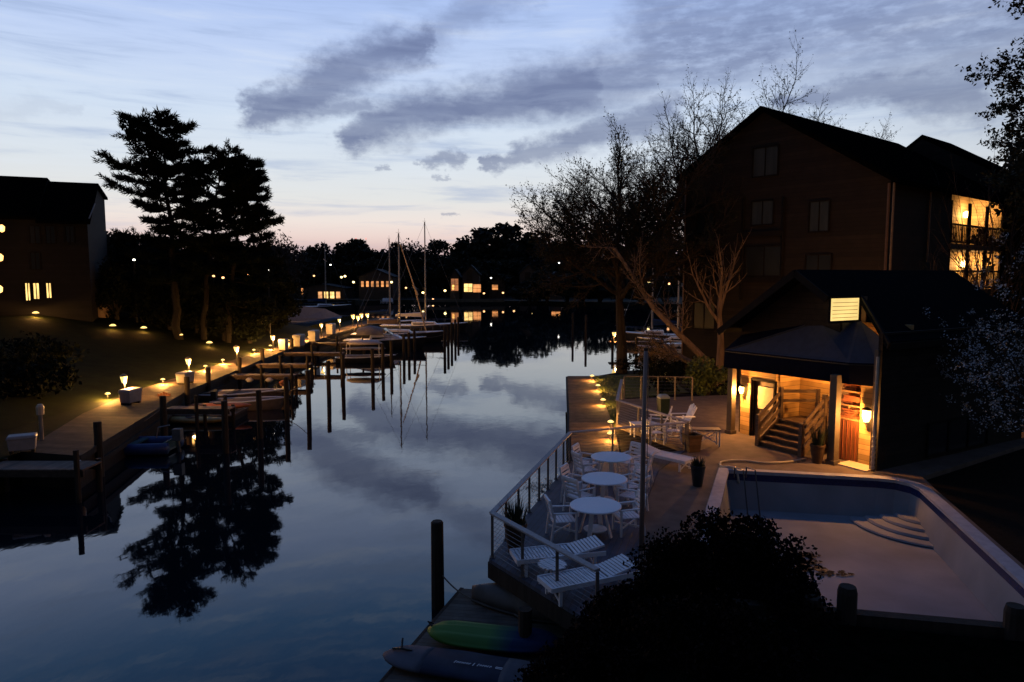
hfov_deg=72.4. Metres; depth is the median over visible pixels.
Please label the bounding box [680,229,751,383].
forked tree
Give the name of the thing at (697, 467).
planter
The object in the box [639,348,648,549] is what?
flag pole
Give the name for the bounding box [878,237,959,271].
bare tree
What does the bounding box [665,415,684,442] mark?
garden chair
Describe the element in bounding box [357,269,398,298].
house
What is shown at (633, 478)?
garden chair
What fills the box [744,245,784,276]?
window
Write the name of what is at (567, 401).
bulkhead
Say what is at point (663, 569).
shrub
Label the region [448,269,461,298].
house
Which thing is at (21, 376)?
shrub
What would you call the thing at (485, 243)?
broad tree
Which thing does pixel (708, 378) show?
shrub
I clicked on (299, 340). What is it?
dock box
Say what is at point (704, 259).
window
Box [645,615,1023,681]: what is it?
planting bank
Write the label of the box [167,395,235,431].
finger pier
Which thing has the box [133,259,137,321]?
street lamp
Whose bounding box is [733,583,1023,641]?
retaining wall
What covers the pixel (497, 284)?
house
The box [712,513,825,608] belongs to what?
shrub
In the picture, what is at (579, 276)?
broad tree
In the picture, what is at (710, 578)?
shrub
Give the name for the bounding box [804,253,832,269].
window
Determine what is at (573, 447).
garden chair
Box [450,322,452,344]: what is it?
mooring piling
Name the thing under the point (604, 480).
round table
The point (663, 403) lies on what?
trash bin
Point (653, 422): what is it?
back chair
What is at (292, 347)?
mooring piling
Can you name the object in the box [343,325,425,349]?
cabin cruiser
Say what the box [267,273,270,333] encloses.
street lamp
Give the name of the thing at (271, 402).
skiff
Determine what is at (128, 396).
dock box
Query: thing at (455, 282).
window
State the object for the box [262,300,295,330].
shrub
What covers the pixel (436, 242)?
broad tree
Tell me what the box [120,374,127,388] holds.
lantern post
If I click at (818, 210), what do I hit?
window
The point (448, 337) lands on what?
mooring piling
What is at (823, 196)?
apartment building
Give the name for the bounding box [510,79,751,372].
spring tree
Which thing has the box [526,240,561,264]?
broad tree
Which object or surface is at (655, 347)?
shrub
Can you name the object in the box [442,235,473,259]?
broad tree
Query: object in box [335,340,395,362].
canopy boat
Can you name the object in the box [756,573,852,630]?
shrub
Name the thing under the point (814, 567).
leaf litter
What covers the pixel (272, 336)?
lantern post
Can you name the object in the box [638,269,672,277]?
broad tree
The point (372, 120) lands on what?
sky
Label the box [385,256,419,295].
broad tree
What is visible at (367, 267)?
broad tree
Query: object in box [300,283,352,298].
boathouse
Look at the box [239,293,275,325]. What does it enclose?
shrub
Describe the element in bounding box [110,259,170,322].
shrub
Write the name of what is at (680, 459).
sun lounger
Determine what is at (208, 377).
mooring piling
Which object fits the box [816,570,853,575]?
leaf litter
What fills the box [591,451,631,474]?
round table
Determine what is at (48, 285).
window
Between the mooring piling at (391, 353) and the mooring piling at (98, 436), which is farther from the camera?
the mooring piling at (391, 353)
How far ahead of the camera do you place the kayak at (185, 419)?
35.30 m
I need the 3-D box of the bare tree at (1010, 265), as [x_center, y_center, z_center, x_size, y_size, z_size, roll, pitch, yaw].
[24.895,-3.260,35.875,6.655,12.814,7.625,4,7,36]
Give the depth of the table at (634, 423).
26.95 m
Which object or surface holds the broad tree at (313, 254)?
on the shore
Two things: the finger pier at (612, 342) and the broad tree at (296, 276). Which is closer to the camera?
the finger pier at (612, 342)
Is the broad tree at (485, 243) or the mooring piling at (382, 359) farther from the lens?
the broad tree at (485, 243)
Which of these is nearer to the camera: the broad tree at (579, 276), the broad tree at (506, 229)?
the broad tree at (579, 276)
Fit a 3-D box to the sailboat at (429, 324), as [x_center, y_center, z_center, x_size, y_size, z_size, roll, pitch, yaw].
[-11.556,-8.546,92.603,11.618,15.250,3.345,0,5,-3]
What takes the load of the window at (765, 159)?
in the apartment building at (823, 196)
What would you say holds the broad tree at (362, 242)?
on the shore
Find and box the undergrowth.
[290,285,682,298]
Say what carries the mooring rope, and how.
attached to the mooring piling at (437, 568)
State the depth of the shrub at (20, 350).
37.35 m
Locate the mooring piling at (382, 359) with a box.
[381,343,384,371]
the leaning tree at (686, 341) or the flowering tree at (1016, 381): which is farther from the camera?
the leaning tree at (686, 341)
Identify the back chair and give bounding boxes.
[648,407,672,434]
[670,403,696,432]
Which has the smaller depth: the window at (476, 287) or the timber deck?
the timber deck
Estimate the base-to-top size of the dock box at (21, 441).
0.620 m
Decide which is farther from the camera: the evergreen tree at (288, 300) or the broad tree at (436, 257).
the broad tree at (436, 257)
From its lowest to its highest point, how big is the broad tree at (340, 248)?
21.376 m
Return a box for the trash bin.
[657,394,669,418]
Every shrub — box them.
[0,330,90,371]
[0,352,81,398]
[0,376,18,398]
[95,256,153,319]
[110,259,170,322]
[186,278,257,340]
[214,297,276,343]
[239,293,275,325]
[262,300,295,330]
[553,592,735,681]
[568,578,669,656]
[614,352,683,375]
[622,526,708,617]
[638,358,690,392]
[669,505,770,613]
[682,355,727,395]
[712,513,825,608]
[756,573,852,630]
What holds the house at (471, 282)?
on the shore
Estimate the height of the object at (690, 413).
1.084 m
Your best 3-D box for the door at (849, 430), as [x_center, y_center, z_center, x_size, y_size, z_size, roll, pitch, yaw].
[11.146,3.290,23.262,0.089,1.390,0.750,-3,6,-30]
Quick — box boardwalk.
[22,318,379,454]
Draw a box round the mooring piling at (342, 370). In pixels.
[341,354,344,387]
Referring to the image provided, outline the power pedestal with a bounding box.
[36,404,43,439]
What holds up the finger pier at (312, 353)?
in the water
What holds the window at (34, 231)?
in the apartment building at (53, 244)
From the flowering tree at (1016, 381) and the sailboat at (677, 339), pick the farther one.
the sailboat at (677, 339)
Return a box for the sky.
[0,0,1023,256]
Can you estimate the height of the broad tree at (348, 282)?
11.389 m
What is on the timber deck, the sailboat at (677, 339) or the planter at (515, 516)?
the planter at (515, 516)
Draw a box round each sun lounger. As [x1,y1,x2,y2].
[509,535,605,577]
[537,554,638,606]
[634,444,695,471]
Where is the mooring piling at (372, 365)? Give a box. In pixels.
[370,348,374,379]
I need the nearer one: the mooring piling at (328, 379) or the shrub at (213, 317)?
the mooring piling at (328, 379)
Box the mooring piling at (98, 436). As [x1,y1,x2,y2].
[93,421,104,477]
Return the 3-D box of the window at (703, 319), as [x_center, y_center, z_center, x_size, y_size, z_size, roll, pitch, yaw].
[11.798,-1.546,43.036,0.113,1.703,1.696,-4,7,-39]
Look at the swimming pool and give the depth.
18.56 m
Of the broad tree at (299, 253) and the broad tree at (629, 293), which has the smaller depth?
the broad tree at (629, 293)
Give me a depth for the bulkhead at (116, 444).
30.34 m
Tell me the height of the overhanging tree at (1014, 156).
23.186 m
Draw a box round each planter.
[499,495,530,554]
[690,456,705,486]
[806,422,830,463]
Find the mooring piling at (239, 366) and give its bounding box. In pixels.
[237,357,242,387]
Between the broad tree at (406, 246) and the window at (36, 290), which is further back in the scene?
the broad tree at (406, 246)
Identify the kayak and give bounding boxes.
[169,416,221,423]
[188,402,250,408]
[383,638,539,681]
[427,620,560,653]
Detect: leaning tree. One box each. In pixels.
[570,229,713,368]
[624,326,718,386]
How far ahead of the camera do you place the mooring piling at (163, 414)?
31.55 m
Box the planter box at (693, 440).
[681,432,702,452]
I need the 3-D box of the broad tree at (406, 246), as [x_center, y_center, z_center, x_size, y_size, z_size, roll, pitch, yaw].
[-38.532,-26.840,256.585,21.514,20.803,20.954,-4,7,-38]
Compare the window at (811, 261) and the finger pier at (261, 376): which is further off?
the finger pier at (261, 376)
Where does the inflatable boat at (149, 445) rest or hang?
on the water
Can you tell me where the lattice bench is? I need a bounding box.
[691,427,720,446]
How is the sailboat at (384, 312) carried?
on the water
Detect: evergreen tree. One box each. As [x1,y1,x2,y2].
[107,234,160,274]
[113,232,180,269]
[183,231,259,295]
[262,273,302,320]
[972,141,1023,316]
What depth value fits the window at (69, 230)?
54.96 m
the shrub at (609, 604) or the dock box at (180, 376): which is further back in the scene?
the dock box at (180, 376)
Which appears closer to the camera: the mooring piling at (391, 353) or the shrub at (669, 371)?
the shrub at (669, 371)
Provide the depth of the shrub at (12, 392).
30.58 m
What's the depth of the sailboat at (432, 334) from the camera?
78.85 m
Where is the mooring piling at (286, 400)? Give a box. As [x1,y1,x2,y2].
[283,377,289,419]
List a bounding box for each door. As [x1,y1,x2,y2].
[749,378,776,435]
[839,418,858,461]
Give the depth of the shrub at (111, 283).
58.25 m
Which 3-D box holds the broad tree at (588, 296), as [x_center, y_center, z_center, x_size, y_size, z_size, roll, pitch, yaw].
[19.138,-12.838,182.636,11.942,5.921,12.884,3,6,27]
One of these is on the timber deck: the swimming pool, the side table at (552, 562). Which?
the side table at (552, 562)
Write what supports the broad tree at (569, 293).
on the shore
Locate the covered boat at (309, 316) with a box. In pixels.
[288,306,342,326]
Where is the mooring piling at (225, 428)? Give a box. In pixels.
[221,400,228,453]
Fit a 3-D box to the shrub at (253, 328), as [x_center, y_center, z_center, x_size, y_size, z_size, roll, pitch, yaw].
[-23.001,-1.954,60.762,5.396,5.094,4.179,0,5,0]
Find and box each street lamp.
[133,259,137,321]
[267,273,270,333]
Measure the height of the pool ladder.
1.717 m
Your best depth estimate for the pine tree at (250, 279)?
57.78 m
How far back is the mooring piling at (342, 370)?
46.93 m
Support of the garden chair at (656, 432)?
on the patio
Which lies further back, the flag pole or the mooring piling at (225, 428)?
the mooring piling at (225, 428)
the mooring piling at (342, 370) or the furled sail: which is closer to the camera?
the mooring piling at (342, 370)
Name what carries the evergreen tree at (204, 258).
on the lawn at (136, 353)
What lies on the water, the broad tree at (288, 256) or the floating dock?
the floating dock
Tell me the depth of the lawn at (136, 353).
46.97 m
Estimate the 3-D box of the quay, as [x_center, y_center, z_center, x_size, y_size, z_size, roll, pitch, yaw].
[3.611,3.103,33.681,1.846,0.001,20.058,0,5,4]
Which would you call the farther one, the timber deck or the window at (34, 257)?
the window at (34, 257)
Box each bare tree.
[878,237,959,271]
[925,153,1023,315]
[926,151,1023,312]
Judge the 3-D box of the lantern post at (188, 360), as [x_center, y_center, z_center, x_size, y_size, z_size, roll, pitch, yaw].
[-19.316,1.660,41.795,0.400,1.440,0.346,0,5,0]
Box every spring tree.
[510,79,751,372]
[539,25,918,309]
[799,92,900,140]
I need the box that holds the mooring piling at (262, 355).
[260,348,264,373]
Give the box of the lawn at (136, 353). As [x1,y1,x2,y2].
[0,311,373,493]
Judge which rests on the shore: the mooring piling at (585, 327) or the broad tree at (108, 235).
the broad tree at (108, 235)
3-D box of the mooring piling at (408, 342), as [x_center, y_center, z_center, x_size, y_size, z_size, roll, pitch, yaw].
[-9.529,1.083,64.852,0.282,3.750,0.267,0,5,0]
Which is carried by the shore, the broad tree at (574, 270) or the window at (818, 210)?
the broad tree at (574, 270)
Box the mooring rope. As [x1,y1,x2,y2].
[442,575,470,598]
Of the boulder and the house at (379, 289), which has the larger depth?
the house at (379, 289)
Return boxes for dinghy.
[471,583,558,624]
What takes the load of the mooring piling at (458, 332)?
in the water
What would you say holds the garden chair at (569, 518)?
on the timber deck
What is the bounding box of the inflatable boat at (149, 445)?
[124,425,183,454]
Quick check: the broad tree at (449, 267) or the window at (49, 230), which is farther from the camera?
the broad tree at (449, 267)
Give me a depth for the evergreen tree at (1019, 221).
43.88 m
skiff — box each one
[199,388,282,402]
[209,391,283,410]
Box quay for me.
[567,376,619,459]
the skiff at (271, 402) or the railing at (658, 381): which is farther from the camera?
the skiff at (271, 402)
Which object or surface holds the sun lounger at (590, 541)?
on the timber deck
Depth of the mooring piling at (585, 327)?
80.32 m
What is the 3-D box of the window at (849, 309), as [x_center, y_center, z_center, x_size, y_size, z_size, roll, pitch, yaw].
[11.173,-1.050,23.361,1.739,0.895,0.259,-3,6,-28]
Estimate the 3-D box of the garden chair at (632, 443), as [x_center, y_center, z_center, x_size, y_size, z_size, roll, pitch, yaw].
[3.680,3.667,21.625,0.690,0.968,0.595,-5,7,-41]
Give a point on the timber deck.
(528, 590)
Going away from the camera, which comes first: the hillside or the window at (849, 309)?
the window at (849, 309)
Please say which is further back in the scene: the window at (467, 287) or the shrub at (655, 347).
the window at (467, 287)
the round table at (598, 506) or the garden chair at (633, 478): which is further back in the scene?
the garden chair at (633, 478)
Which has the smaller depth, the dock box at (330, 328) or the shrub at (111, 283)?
the shrub at (111, 283)
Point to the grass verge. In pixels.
(652, 391)
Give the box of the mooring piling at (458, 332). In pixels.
[457,317,459,336]
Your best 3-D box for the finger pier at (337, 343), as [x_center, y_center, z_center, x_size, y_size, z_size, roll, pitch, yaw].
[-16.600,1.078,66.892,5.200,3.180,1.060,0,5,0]
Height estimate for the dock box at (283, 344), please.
1.000 m
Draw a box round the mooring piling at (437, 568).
[431,519,443,609]
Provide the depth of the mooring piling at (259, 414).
32.19 m
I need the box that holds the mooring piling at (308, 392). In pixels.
[305,370,310,410]
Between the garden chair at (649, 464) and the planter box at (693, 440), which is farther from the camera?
the planter box at (693, 440)
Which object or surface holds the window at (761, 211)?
in the apartment building at (823, 196)
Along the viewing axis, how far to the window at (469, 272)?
197.04 m
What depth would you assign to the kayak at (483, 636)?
13.25 m
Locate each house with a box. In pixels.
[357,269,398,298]
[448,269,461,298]
[461,265,481,298]
[489,274,505,297]
[518,264,534,298]
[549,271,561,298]
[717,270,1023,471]
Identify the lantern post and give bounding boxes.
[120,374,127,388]
[185,357,190,370]
[234,345,238,365]
[270,334,274,351]
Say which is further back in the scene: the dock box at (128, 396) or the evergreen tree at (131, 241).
the evergreen tree at (131, 241)
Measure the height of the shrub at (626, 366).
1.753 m
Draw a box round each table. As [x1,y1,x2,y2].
[537,558,566,583]
[570,497,621,538]
[582,472,626,500]
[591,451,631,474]
[630,421,641,436]
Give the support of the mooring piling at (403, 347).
in the water
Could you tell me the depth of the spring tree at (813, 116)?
62.99 m
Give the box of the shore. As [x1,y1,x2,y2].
[294,299,681,306]
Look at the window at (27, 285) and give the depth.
54.22 m
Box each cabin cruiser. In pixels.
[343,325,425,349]
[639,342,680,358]
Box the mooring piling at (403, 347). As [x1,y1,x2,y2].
[402,334,405,359]
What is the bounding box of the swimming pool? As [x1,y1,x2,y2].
[700,467,1023,621]
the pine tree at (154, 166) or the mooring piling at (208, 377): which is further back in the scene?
the pine tree at (154, 166)
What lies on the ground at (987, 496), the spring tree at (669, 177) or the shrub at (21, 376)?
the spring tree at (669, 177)
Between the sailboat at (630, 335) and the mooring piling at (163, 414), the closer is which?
the mooring piling at (163, 414)
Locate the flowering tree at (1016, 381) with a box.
[923,229,1023,433]
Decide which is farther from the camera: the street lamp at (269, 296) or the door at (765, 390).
the street lamp at (269, 296)
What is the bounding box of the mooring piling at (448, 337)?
[447,324,449,346]
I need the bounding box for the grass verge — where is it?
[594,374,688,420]
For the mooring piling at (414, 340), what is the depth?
68.97 m
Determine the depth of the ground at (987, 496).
20.69 m
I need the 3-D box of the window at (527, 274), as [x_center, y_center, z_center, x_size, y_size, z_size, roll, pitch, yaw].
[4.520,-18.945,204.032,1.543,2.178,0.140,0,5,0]
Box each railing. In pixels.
[489,422,686,609]
[615,379,689,443]
[623,376,692,400]
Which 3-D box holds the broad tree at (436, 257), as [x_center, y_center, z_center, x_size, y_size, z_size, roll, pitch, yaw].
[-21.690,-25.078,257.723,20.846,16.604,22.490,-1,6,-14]
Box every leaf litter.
[795,565,825,571]
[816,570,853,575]
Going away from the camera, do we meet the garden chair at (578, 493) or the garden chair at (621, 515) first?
the garden chair at (621, 515)
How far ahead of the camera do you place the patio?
22.99 m
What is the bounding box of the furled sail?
[400,245,426,330]
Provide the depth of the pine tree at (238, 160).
55.99 m
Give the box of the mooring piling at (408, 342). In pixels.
[407,332,410,356]
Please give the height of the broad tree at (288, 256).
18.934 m
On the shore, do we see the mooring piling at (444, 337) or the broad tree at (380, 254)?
the broad tree at (380, 254)
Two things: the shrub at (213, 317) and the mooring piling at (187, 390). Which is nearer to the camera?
the mooring piling at (187, 390)
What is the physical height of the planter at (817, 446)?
1.380 m
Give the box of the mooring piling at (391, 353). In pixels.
[390,340,392,367]
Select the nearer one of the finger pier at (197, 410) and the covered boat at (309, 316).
the finger pier at (197, 410)
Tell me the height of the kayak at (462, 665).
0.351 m
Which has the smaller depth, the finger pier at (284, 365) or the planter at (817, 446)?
the planter at (817, 446)
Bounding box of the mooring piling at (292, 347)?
[290,338,293,362]
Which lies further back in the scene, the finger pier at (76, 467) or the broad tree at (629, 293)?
the broad tree at (629, 293)
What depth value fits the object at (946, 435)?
24.19 m
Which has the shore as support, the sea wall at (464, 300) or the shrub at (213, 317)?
the sea wall at (464, 300)
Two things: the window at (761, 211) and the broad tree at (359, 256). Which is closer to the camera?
the window at (761, 211)
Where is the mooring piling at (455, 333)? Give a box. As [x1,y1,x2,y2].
[454,320,456,339]
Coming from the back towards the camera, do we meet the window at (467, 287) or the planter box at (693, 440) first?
the window at (467, 287)
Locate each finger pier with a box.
[0,449,102,503]
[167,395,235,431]
[229,365,297,392]
[253,355,312,379]
[282,345,344,365]
[310,336,365,353]
[608,338,666,353]
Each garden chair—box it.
[544,494,577,541]
[559,463,589,502]
[562,475,595,516]
[571,443,597,472]
[571,451,599,481]
[612,489,647,537]
[615,462,647,500]
[616,441,640,476]
[617,475,650,514]
[628,451,654,486]
[641,417,664,444]
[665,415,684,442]
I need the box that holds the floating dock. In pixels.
[379,587,567,681]
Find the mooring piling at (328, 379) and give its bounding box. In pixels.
[326,361,330,396]
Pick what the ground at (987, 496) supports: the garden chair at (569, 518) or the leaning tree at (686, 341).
the leaning tree at (686, 341)
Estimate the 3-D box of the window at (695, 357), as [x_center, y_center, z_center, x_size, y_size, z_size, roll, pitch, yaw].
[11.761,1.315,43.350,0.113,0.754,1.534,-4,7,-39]
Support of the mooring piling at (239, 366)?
in the water
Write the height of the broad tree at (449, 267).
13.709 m
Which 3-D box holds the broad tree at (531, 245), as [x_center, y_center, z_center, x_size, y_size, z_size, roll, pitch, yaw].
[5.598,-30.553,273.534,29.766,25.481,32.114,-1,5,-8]
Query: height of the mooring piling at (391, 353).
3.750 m
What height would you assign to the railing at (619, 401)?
1.022 m
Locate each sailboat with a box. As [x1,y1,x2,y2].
[307,240,351,310]
[350,229,444,341]
[358,239,422,324]
[380,218,467,331]
[615,268,680,340]
[637,268,681,344]
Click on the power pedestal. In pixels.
(40, 410)
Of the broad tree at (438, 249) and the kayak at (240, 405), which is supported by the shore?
the broad tree at (438, 249)
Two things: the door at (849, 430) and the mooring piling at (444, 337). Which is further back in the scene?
the mooring piling at (444, 337)
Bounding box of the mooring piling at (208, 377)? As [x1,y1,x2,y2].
[205,367,210,391]
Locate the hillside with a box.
[293,283,682,298]
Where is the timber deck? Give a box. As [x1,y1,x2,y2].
[488,451,684,637]
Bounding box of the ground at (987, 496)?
[593,360,1023,564]
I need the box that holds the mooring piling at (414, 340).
[413,329,415,351]
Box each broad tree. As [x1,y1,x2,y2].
[106,231,140,258]
[256,229,302,296]
[272,239,317,299]
[279,246,296,268]
[290,249,316,261]
[298,241,345,267]
[326,239,365,263]
[326,262,357,286]
[342,238,368,257]
[348,247,377,270]
[354,257,387,279]
[362,249,396,260]
[379,241,413,259]
[381,240,435,288]
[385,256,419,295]
[399,238,446,288]
[406,257,447,293]
[409,239,448,259]
[423,250,467,271]
[430,255,463,295]
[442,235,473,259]
[458,227,522,266]
[468,221,538,262]
[509,230,548,268]
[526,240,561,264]
[542,274,590,303]
[551,259,582,280]
[570,267,607,282]
[576,282,598,301]
[578,271,615,301]
[605,278,632,298]
[625,282,663,301]
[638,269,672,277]
[646,277,682,301]
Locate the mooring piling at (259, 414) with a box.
[256,390,262,438]
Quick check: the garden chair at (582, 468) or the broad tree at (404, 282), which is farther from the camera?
the broad tree at (404, 282)
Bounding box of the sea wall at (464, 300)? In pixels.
[415,299,503,301]
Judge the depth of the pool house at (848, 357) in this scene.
24.11 m
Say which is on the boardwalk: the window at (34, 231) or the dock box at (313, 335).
the dock box at (313, 335)
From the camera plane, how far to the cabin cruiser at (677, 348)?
63.22 m
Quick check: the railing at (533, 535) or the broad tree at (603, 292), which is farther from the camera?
the broad tree at (603, 292)
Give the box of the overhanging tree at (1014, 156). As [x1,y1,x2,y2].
[954,0,1023,224]
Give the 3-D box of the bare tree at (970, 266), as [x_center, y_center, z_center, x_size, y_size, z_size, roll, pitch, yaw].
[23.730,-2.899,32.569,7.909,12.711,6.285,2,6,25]
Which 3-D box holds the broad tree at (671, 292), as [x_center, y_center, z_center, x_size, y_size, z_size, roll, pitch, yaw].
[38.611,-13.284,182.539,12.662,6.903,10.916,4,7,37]
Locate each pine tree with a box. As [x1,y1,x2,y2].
[91,106,231,339]
[158,137,274,339]
[186,157,287,342]
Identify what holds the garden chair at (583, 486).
on the timber deck
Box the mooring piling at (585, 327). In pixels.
[585,315,586,340]
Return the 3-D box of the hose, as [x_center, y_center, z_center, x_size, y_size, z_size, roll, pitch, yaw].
[8.136,4.082,23.119,3.270,0.473,1.259,-3,6,-31]
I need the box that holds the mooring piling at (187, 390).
[184,376,190,405]
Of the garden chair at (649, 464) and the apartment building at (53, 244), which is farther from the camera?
the apartment building at (53, 244)
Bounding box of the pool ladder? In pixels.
[734,467,760,517]
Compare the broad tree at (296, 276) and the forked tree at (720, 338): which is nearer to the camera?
the forked tree at (720, 338)
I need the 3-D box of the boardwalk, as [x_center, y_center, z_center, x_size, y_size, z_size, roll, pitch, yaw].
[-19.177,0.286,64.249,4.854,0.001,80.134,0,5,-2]
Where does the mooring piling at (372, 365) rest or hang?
in the water
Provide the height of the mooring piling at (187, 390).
3.600 m
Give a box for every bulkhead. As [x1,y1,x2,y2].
[21,324,379,488]
[566,377,571,460]
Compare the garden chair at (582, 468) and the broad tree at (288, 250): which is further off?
the broad tree at (288, 250)
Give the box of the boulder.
[98,296,110,317]
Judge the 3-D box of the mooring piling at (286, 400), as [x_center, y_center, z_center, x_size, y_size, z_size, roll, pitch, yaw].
[-11.713,3.743,36.451,0.281,3.750,0.267,0,5,0]
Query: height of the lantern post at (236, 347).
1.440 m
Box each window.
[24,282,31,300]
[28,225,41,243]
[29,252,41,269]
[32,282,40,299]
[44,225,56,243]
[45,282,52,298]
[64,225,75,242]
[451,279,458,290]
[464,284,472,291]
[467,270,471,280]
[473,284,480,291]
[492,285,497,289]
[525,272,529,279]
[692,302,715,329]
[692,355,711,364]
[694,254,715,282]
[696,205,714,233]
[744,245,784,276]
[750,199,774,225]
[751,144,779,178]
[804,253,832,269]
[807,199,830,232]
[827,296,867,323]
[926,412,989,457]
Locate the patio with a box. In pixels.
[615,394,1023,574]
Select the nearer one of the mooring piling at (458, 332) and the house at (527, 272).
the mooring piling at (458, 332)
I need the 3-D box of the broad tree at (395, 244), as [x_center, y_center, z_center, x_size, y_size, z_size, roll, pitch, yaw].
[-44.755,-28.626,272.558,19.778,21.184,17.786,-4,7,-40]
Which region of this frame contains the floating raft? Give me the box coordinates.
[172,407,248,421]
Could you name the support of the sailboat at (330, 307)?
on the water
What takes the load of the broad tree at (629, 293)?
on the shore
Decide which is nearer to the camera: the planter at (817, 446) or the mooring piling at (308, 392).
the planter at (817, 446)
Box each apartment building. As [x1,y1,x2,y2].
[0,176,107,321]
[676,106,1023,381]
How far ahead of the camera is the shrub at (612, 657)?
9.11 m
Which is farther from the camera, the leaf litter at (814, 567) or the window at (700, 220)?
the window at (700, 220)
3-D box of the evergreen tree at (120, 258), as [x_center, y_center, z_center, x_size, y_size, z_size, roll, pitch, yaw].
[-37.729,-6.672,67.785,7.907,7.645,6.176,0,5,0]
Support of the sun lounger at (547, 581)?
on the timber deck
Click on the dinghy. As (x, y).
(496, 597)
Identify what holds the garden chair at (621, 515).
on the timber deck
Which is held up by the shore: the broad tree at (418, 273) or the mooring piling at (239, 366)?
the broad tree at (418, 273)
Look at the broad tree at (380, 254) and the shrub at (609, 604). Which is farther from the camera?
the broad tree at (380, 254)
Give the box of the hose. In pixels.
[719,458,806,482]
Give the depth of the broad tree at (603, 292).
175.85 m
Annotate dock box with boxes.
[6,432,37,453]
[118,387,141,404]
[175,371,194,384]
[278,338,288,350]
[292,334,304,346]
[308,330,319,341]
[325,323,335,334]
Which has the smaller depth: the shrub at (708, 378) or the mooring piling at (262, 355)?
the shrub at (708, 378)
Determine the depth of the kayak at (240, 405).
37.24 m
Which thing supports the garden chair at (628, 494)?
on the timber deck
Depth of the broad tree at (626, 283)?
180.98 m
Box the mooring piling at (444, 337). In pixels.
[443,326,445,349]
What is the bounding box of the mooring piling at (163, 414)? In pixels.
[159,395,167,435]
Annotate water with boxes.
[0,302,681,681]
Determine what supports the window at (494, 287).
in the house at (497, 284)
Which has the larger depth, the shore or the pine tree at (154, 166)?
the shore
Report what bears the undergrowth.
on the shore
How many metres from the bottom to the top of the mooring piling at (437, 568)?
3.520 m
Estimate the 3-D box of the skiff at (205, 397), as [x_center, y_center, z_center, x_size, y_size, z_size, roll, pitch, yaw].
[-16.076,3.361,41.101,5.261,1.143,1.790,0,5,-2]
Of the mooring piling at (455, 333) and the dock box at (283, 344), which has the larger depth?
the mooring piling at (455, 333)

